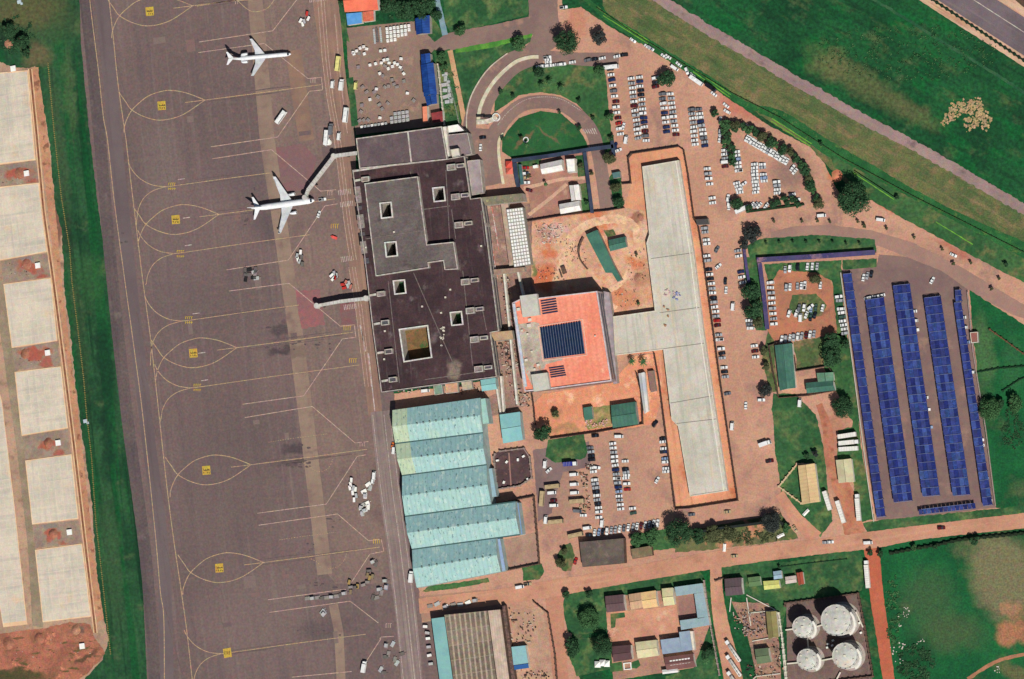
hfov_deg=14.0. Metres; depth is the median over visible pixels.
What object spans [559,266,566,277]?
brick stack
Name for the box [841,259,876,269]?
grass
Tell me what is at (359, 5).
tiled house
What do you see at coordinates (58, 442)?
utility hut
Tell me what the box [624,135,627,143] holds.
parked van
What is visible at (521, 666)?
shed lean to
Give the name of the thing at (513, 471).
round yard floor
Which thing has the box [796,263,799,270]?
parked suv
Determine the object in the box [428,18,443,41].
grass
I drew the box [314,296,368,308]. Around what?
jet bridge
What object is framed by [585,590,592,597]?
tree
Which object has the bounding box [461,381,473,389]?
service hut
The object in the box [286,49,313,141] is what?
apron lane
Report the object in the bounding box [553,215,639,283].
earthwork track
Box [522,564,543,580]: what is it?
grass
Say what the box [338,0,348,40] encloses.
grass
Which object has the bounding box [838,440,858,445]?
lorry
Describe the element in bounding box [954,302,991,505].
solar carport
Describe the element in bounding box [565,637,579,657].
tree
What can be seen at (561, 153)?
covered walkway
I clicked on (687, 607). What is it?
brown court
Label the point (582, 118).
horseshoe road
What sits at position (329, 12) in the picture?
service road
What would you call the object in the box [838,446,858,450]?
lorry
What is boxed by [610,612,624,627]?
court lawn
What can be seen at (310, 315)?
faded red paint
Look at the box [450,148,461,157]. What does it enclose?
roof hut
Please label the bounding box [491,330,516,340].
link building
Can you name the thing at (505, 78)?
ramp road
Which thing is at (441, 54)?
tree
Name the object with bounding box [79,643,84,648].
utility hut
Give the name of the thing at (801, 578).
red shed
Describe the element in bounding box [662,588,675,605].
office building
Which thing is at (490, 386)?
teal building
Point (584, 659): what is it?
grass
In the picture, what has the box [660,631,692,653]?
office block
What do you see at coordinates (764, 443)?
box truck
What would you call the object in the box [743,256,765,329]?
grass
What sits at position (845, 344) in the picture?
tree
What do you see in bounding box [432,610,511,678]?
warehouse
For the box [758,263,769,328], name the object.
covered walkway
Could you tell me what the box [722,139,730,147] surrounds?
shrub
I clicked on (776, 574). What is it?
blue shed
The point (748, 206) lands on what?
shrub
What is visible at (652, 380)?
site cabin
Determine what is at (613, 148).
covered walkway
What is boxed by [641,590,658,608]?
office building
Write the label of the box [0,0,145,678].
grass strip
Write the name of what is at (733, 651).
lorry
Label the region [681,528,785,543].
scrub
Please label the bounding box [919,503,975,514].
solar carport
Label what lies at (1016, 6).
runway shoulder
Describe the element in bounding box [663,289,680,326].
building materials
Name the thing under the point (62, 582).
concrete slab
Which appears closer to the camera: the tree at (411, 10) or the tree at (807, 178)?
the tree at (807, 178)
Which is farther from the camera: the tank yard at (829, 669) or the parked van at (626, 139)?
the parked van at (626, 139)
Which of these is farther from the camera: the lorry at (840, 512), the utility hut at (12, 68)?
the utility hut at (12, 68)
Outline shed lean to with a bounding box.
[514,663,530,669]
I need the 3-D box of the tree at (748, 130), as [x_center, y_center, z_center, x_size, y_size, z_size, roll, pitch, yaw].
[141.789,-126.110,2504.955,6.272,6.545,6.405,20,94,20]
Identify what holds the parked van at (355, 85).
on the cargo yard at (410, 48)
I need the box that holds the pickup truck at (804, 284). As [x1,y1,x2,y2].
[803,281,806,289]
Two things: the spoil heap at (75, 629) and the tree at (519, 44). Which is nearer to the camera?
the tree at (519, 44)
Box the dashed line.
[499,97,580,122]
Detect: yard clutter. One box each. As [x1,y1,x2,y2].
[1,175,90,667]
[398,385,485,394]
[497,277,530,406]
[508,607,549,678]
[536,223,563,243]
[536,225,645,306]
[578,463,592,511]
[732,612,783,678]
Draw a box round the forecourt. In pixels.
[394,0,1023,678]
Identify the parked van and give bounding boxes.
[330,80,334,87]
[337,132,340,139]
[354,81,357,89]
[372,471,375,479]
[392,446,395,453]
[543,460,546,467]
[543,515,547,523]
[547,491,555,494]
[570,491,578,494]
[600,519,603,526]
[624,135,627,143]
[720,160,728,163]
[730,422,733,429]
[731,302,734,310]
[798,313,802,321]
[798,398,801,406]
[863,541,872,544]
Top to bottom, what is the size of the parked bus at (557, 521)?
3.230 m
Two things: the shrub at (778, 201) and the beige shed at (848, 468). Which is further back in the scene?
the shrub at (778, 201)
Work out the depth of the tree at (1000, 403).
2443.70 m
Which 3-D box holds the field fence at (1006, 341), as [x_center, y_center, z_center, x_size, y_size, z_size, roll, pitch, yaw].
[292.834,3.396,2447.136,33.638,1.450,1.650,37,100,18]
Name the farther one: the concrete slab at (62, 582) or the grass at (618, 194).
the concrete slab at (62, 582)
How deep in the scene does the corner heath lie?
2454.90 m
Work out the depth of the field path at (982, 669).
2442.90 m
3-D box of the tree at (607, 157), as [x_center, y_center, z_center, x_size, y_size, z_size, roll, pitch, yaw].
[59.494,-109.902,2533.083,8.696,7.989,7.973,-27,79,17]
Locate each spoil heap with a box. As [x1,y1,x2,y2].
[3,637,14,649]
[5,40,12,47]
[15,167,23,177]
[21,259,31,269]
[21,348,28,358]
[34,632,43,644]
[43,437,52,447]
[48,529,57,538]
[71,624,79,634]
[634,273,643,282]
[637,213,643,220]
[832,169,842,181]
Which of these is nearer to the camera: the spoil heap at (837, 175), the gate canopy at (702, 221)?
the spoil heap at (837, 175)
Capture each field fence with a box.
[975,365,1023,372]
[989,329,1023,354]
[1002,377,1023,391]
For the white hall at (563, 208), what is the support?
on the compound yard at (539, 195)
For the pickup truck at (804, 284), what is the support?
on the car park
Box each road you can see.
[313,0,381,414]
[371,410,422,678]
[418,513,1023,613]
[419,589,496,620]
[423,0,560,50]
[462,48,618,132]
[467,128,497,185]
[480,59,542,124]
[489,95,613,210]
[545,595,568,678]
[654,0,1023,214]
[710,568,741,678]
[771,225,1023,317]
[775,491,820,539]
[864,547,893,678]
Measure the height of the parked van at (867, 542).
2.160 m
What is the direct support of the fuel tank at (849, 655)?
on the tank yard at (829, 669)
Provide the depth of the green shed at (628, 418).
2522.02 m
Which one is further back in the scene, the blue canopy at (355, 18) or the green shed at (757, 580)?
the blue canopy at (355, 18)
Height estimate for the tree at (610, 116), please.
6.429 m
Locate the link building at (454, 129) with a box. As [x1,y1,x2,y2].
[446,124,465,133]
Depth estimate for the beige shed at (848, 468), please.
2474.18 m
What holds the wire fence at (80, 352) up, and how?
on the grass strip
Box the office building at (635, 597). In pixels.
[629,593,642,609]
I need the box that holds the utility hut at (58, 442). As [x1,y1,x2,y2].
[55,440,60,445]
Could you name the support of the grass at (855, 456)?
on the forecourt
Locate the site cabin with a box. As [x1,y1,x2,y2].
[648,370,656,391]
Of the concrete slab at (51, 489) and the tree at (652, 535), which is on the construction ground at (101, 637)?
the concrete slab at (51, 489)
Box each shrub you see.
[720,127,727,134]
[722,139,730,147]
[723,131,731,140]
[726,144,735,151]
[728,153,735,159]
[728,159,736,166]
[745,204,752,212]
[769,200,775,207]
[774,199,781,205]
[780,196,787,201]
[784,199,789,206]
[790,195,797,202]
[794,201,801,207]
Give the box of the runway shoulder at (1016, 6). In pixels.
[920,0,1023,65]
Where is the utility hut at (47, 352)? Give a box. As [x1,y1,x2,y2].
[45,350,50,355]
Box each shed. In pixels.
[363,11,375,22]
[415,15,431,34]
[421,53,439,105]
[422,106,429,122]
[431,111,444,122]
[511,645,529,664]
[518,164,524,184]
[583,406,593,419]
[586,230,622,281]
[608,236,627,250]
[611,402,639,427]
[631,546,653,558]
[748,576,761,586]
[755,648,771,663]
[763,580,780,589]
[766,611,779,638]
[773,570,782,578]
[785,575,796,583]
[797,572,804,584]
[836,459,854,482]
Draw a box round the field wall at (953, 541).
[889,532,1023,554]
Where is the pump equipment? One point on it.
(753, 612)
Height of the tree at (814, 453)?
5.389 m
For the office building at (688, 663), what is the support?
on the ground at (792, 36)
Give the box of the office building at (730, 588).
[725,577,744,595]
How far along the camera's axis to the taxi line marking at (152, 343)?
2627.45 m
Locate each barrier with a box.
[476,114,491,117]
[491,206,498,277]
[578,237,587,268]
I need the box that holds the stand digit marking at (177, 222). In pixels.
[147,10,222,570]
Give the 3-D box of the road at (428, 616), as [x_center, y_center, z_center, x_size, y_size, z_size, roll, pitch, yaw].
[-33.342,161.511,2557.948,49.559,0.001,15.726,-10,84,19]
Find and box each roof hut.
[443,126,449,156]
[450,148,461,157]
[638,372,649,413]
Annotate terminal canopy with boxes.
[448,133,475,157]
[467,159,485,195]
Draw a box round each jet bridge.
[302,151,357,199]
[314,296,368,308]
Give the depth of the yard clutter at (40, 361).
2666.79 m
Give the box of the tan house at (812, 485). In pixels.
[798,463,820,504]
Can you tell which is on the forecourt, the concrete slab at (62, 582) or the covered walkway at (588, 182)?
the covered walkway at (588, 182)
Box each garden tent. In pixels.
[595,661,600,667]
[604,661,609,666]
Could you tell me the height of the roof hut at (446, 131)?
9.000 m
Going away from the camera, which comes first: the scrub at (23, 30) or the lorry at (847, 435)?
the lorry at (847, 435)
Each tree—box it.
[2,23,15,37]
[14,35,28,48]
[22,48,29,58]
[380,0,388,13]
[385,0,402,12]
[400,0,419,18]
[417,0,436,13]
[417,12,427,19]
[430,10,441,20]
[437,51,445,63]
[439,64,447,73]
[454,25,465,35]
[511,35,525,51]
[533,425,551,440]
[534,66,544,77]
[538,82,545,88]
[546,78,553,85]
[551,410,558,416]
[552,29,580,55]
[554,558,566,567]
[557,84,565,91]
[560,548,567,554]
[562,591,568,597]
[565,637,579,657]
[577,162,583,168]
[578,607,599,630]
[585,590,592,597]
[591,29,606,45]
[592,633,611,656]
[594,65,604,76]
[602,152,616,163]
[605,113,613,120]
[609,183,621,191]
[612,197,624,208]
[630,532,643,547]
[638,357,646,366]
[646,527,659,546]
[656,70,675,86]
[665,518,693,547]
[691,527,705,544]
[701,647,714,657]
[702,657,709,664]
[706,524,720,540]
[711,109,718,116]
[718,119,727,127]
[724,526,735,540]
[729,120,739,129]
[730,198,742,209]
[738,122,746,130]
[739,240,747,249]
[741,284,760,301]
[743,125,753,133]
[743,226,761,243]
[743,300,762,319]
[752,127,759,136]
[752,317,763,328]
[757,131,767,141]
[758,384,771,396]
[760,345,768,355]
[760,511,782,532]
[762,362,769,370]
[765,135,773,147]
[771,140,778,147]
[778,143,786,155]
[783,523,790,533]
[786,147,793,156]
[791,153,799,162]
[797,160,806,168]
[799,165,810,175]
[804,173,812,181]
[804,179,815,190]
[808,187,816,193]
[808,274,821,283]
[811,450,817,456]
[812,193,818,202]
[813,197,824,209]
[821,347,842,366]
[823,331,840,348]
[831,395,852,418]
[836,181,871,217]
[841,339,849,348]
[969,536,978,544]
[978,397,1000,421]
[998,399,1003,408]
[1008,393,1022,413]
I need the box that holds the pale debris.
[890,607,999,672]
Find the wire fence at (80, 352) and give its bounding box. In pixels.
[48,65,110,653]
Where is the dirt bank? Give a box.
[32,67,103,622]
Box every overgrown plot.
[585,405,612,429]
[603,229,615,236]
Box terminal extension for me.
[613,160,728,495]
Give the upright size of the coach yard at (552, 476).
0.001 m
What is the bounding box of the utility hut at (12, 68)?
[10,65,15,71]
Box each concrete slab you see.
[0,70,35,164]
[0,183,46,259]
[0,396,26,626]
[3,278,57,347]
[15,366,67,435]
[25,454,78,523]
[35,544,90,621]
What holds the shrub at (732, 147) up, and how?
on the forecourt
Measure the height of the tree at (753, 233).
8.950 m
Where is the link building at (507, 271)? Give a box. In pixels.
[494,267,526,274]
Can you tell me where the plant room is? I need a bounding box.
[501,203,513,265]
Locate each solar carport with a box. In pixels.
[843,273,886,517]
[865,297,912,502]
[893,284,940,496]
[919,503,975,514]
[924,296,970,495]
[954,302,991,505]
[955,290,962,301]
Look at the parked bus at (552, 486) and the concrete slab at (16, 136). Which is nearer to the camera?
the parked bus at (552, 486)
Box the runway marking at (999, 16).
[974,0,1023,31]
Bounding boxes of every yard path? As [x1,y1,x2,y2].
[523,176,584,189]
[528,183,567,215]
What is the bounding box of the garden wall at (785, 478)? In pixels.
[778,463,813,503]
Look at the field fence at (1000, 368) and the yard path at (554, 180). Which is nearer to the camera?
the field fence at (1000, 368)
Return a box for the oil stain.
[120,187,340,635]
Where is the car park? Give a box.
[766,270,836,340]
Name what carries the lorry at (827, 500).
on the grass at (797, 435)
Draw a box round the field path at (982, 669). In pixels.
[967,653,1023,678]
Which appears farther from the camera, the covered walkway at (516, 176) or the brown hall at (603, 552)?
the covered walkway at (516, 176)
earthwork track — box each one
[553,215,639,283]
[601,266,631,310]
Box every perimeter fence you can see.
[597,8,1023,251]
[931,0,1023,61]
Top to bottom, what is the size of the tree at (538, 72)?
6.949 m
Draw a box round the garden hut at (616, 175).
[612,171,621,178]
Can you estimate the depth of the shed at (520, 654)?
2538.73 m
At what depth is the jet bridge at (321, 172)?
2594.55 m
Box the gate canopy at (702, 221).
[696,219,709,224]
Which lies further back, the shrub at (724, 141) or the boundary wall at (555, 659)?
the boundary wall at (555, 659)
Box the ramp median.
[477,55,538,119]
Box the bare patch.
[940,97,991,131]
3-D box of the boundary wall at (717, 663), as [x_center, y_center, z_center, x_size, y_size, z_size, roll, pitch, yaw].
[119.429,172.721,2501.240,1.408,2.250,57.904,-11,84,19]
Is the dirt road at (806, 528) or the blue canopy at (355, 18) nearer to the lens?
the dirt road at (806, 528)
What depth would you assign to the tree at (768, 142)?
2497.68 m
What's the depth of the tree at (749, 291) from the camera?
2495.49 m
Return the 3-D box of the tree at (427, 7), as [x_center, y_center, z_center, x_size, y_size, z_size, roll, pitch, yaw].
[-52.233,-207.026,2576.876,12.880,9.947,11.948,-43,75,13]
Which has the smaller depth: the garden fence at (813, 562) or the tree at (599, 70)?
the garden fence at (813, 562)
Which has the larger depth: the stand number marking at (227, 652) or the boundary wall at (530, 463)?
the stand number marking at (227, 652)
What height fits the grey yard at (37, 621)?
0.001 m
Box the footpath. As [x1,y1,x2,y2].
[497,133,504,183]
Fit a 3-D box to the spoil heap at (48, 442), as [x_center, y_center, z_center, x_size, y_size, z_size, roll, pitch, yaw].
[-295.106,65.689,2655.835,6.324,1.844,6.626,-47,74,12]
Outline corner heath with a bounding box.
[1016,0,1023,6]
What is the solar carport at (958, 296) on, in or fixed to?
on the forecourt
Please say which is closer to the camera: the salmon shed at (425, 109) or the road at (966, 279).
the road at (966, 279)
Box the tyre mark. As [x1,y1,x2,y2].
[115,0,365,674]
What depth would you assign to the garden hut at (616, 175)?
2532.44 m
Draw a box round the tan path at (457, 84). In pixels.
[448,50,464,122]
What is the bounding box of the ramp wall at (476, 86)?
[466,53,507,132]
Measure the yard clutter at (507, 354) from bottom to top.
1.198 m
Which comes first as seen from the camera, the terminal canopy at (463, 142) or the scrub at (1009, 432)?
the scrub at (1009, 432)
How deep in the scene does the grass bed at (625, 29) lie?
2537.64 m
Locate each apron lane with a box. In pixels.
[248,0,331,574]
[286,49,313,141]
[329,604,345,678]
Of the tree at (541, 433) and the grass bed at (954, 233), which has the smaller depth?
the grass bed at (954, 233)
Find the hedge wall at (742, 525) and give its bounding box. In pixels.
[699,521,764,531]
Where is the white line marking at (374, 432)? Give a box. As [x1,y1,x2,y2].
[178,0,420,678]
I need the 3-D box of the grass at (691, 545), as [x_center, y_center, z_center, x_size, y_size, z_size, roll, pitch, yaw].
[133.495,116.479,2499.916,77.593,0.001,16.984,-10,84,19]
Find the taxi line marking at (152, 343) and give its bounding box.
[90,0,378,678]
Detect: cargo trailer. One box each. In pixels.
[373,29,375,43]
[375,27,378,41]
[379,27,382,42]
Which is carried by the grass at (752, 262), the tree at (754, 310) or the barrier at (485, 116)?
the tree at (754, 310)
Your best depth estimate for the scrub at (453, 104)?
2573.64 m
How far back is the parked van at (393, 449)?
2574.46 m
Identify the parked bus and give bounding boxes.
[275,110,286,123]
[323,130,328,144]
[335,56,340,70]
[342,107,348,122]
[539,490,544,505]
[544,484,560,488]
[548,519,563,523]
[568,531,583,538]
[569,499,584,503]
[603,64,618,69]
[688,74,703,85]
[734,204,749,213]
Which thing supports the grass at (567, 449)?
on the coach yard at (552, 476)
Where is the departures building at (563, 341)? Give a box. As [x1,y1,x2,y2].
[512,291,615,391]
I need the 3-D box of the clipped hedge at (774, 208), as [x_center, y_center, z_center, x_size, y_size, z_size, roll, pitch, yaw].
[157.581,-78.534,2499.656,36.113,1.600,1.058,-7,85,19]
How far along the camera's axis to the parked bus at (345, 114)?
2594.37 m
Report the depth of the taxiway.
2639.70 m
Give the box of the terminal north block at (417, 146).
[356,126,450,168]
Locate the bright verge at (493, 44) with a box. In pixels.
[455,34,531,53]
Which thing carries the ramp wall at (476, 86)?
on the forecourt
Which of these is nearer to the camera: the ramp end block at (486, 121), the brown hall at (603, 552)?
the brown hall at (603, 552)
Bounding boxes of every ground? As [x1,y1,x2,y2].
[0,62,108,678]
[0,622,105,678]
[80,0,1023,678]
[531,208,654,314]
[534,353,662,437]
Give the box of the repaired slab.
[153,36,350,642]
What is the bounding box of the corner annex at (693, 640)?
[690,631,695,649]
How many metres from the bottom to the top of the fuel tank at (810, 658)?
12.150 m
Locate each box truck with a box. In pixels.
[328,123,333,134]
[338,79,344,90]
[360,660,366,672]
[408,570,413,582]
[704,82,716,91]
[758,440,771,446]
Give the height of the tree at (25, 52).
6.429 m
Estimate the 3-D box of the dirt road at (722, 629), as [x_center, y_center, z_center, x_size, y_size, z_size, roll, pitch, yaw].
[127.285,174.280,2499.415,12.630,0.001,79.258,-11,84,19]
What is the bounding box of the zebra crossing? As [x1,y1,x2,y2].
[583,128,598,146]
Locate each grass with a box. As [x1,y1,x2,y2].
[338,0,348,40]
[348,77,357,125]
[422,578,488,591]
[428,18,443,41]
[433,49,460,125]
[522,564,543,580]
[546,435,587,461]
[557,543,574,570]
[563,571,703,633]
[569,636,611,676]
[609,172,622,208]
[630,528,674,549]
[666,630,717,678]
[675,513,798,552]
[722,550,863,631]
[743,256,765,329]
[748,235,875,256]
[762,331,776,392]
[764,260,844,335]
[771,393,832,535]
[789,294,826,319]
[793,337,823,370]
[820,335,872,521]
[830,155,1023,282]
[837,426,861,463]
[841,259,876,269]
[863,506,1023,531]
[880,528,1023,678]
[969,290,1023,507]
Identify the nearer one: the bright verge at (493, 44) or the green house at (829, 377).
the green house at (829, 377)
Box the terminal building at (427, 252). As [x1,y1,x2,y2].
[352,156,502,392]
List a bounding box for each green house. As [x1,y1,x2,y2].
[775,343,796,390]
[806,372,835,392]
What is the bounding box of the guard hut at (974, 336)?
[970,332,978,342]
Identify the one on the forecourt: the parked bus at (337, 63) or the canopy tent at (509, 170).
the canopy tent at (509, 170)
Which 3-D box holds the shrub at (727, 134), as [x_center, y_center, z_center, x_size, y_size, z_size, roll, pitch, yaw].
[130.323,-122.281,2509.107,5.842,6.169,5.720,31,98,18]
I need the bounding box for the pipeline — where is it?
[785,611,862,678]
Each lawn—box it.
[444,0,527,31]
[454,38,530,111]
[494,64,611,153]
[502,111,587,157]
[517,159,540,180]
[575,155,585,176]
[580,183,589,212]
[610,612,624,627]
[610,662,622,671]
[631,660,639,668]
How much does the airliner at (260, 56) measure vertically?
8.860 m
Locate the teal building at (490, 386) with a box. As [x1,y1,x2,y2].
[481,378,498,390]
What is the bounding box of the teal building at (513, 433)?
[500,412,524,442]
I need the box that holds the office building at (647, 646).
[635,640,659,657]
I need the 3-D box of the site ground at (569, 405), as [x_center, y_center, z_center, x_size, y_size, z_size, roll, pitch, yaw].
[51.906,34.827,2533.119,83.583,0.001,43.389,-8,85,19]
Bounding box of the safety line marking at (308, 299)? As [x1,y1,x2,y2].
[198,0,393,676]
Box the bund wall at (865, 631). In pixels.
[784,592,873,678]
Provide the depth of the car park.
2493.24 m
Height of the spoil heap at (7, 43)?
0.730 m
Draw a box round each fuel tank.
[792,614,819,639]
[797,646,824,671]
[821,602,859,637]
[832,640,865,670]
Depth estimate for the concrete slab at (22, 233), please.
2669.86 m
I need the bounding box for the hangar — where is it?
[392,398,520,587]
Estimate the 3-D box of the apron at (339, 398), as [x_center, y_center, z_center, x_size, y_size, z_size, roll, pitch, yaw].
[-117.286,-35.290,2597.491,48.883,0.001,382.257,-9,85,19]
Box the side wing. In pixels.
[603,291,619,383]
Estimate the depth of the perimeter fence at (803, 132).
2496.08 m
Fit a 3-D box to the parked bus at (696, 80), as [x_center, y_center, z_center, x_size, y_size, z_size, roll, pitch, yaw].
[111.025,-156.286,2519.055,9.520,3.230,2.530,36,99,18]
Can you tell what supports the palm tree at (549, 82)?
on the park lawn at (586, 85)
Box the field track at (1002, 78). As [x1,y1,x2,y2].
[872,0,1023,93]
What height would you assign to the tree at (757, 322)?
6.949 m
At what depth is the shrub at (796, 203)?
2491.58 m
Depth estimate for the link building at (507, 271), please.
2552.09 m
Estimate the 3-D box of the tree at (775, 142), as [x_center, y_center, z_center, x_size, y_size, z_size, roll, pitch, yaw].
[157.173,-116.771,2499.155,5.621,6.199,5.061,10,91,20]
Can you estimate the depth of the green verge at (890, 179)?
2489.00 m
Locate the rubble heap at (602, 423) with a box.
[585,418,607,427]
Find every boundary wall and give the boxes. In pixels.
[437,64,445,125]
[492,448,532,489]
[495,496,540,570]
[533,601,557,678]
[703,580,720,675]
[768,342,834,397]
[778,612,787,678]
[840,273,873,521]
[967,292,995,505]
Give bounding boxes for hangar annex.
[481,398,493,423]
[489,468,499,496]
[498,539,508,570]
[517,503,525,534]
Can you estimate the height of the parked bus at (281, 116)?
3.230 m
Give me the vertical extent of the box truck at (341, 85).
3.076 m
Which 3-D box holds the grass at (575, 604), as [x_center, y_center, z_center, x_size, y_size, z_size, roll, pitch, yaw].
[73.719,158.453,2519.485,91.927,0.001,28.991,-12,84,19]
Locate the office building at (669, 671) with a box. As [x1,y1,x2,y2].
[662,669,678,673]
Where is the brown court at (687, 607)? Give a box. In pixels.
[678,594,696,619]
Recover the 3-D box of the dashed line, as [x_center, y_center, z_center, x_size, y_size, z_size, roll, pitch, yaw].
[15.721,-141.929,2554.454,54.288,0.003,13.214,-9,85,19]
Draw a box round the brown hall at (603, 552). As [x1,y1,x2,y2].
[580,538,626,566]
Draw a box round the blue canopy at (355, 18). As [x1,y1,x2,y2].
[346,12,363,25]
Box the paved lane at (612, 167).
[608,150,623,206]
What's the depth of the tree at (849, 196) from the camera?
2471.18 m
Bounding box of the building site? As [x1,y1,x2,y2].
[532,147,736,507]
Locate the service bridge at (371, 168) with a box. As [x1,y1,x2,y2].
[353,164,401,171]
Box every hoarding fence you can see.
[527,207,623,221]
[531,392,535,424]
[550,373,643,438]
[621,146,738,508]
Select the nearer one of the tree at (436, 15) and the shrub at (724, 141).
the shrub at (724, 141)
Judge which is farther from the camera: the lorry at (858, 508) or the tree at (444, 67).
the tree at (444, 67)
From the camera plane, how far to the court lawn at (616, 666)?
2521.49 m
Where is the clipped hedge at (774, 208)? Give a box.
[749,203,804,212]
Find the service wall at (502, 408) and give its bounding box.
[495,272,524,413]
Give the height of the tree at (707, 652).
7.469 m
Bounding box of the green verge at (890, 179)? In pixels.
[584,0,1023,257]
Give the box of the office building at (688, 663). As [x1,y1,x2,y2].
[664,654,696,669]
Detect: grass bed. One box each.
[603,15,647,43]
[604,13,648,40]
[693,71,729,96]
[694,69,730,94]
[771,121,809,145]
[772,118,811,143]
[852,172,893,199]
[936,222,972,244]
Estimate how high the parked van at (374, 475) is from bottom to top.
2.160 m
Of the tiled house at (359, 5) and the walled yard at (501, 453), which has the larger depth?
the tiled house at (359, 5)
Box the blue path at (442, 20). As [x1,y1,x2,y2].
[435,0,447,34]
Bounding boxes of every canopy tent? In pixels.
[506,161,511,167]
[506,167,512,174]
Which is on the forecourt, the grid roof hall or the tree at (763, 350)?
the grid roof hall
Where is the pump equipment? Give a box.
[729,595,784,677]
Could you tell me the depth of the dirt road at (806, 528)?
2487.11 m
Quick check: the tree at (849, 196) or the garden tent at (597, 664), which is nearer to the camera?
the tree at (849, 196)
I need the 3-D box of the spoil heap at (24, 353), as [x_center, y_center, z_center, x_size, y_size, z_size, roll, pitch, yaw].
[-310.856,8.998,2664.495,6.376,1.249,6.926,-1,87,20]
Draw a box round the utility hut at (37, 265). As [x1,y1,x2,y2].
[35,262,40,268]
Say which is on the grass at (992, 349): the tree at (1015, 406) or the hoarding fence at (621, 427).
the tree at (1015, 406)
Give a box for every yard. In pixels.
[0,161,38,185]
[0,281,42,627]
[1,253,50,282]
[12,341,60,370]
[23,430,70,458]
[33,520,80,547]
[347,21,442,134]
[487,203,535,415]
[495,449,530,487]
[496,532,539,570]
[511,606,552,678]
[519,152,589,219]
[533,441,590,520]
[732,602,780,678]
[786,594,871,678]
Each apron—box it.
[80,0,438,678]
[263,0,390,583]
[842,255,995,519]
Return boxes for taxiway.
[95,0,173,678]
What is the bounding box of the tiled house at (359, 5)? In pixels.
[343,0,379,11]
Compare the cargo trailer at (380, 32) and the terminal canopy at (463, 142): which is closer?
the terminal canopy at (463, 142)
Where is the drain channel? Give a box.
[28,69,97,632]
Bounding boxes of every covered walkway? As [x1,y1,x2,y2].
[481,193,526,205]
[512,144,612,162]
[513,163,520,186]
[583,152,593,212]
[610,139,615,156]
[743,249,749,282]
[757,250,875,261]
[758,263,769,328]
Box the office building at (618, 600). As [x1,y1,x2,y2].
[605,594,626,611]
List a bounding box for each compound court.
[606,605,680,645]
[611,590,709,678]
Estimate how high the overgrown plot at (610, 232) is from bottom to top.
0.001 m
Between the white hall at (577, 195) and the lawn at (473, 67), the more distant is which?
the lawn at (473, 67)
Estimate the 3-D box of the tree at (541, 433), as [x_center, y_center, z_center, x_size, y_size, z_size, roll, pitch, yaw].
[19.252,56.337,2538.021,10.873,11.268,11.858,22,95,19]
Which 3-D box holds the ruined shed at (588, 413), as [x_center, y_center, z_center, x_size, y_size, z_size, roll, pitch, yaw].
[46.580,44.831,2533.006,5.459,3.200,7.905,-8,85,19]
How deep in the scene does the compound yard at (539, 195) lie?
2549.24 m
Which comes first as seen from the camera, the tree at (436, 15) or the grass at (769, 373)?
the grass at (769, 373)
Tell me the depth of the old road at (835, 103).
2489.35 m
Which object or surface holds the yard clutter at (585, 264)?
on the site ground at (578, 275)
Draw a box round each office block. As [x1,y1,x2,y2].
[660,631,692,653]
[675,583,711,629]
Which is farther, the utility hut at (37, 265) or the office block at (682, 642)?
the utility hut at (37, 265)
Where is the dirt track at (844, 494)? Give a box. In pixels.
[817,404,864,535]
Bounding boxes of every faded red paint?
[276,144,315,190]
[296,289,324,328]
[340,302,355,324]
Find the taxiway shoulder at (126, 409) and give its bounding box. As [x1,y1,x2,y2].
[79,0,159,678]
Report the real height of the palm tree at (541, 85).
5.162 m
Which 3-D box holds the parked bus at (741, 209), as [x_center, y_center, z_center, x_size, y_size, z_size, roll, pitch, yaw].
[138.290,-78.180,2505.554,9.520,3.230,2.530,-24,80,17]
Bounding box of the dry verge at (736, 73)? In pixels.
[602,0,1023,240]
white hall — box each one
[540,160,564,173]
[559,201,581,213]
[566,158,577,172]
[569,185,581,200]
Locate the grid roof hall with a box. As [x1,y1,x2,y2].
[506,207,533,266]
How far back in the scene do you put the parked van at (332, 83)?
2599.11 m
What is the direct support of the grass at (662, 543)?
on the forecourt
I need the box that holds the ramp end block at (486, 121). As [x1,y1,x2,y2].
[476,115,497,123]
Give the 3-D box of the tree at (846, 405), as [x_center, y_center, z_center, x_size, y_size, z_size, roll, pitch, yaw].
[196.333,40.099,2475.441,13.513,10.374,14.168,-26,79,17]
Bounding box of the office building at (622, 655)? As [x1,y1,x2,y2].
[612,645,633,661]
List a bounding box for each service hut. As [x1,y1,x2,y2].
[433,385,444,394]
[445,383,459,393]
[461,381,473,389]
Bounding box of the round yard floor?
[496,451,529,487]
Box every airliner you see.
[226,39,290,75]
[248,177,313,233]
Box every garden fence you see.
[449,83,459,124]
[781,558,846,566]
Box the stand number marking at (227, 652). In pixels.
[145,7,379,657]
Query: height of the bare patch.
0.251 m
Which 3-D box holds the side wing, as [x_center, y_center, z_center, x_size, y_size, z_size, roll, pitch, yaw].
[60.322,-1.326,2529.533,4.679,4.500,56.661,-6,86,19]
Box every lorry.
[563,462,576,465]
[725,640,741,661]
[725,655,741,676]
[726,671,734,678]
[822,491,832,509]
[835,500,846,522]
[837,432,856,438]
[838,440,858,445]
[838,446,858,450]
[855,494,861,520]
[864,560,870,587]
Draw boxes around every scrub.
[0,14,35,54]
[378,0,435,21]
[443,72,458,125]
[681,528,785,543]
[818,23,995,82]
[886,575,901,646]
[896,644,934,678]
[1000,409,1023,449]
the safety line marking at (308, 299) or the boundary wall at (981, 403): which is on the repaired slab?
the safety line marking at (308, 299)
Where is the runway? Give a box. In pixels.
[939,0,1023,54]
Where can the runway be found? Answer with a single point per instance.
(992, 23)

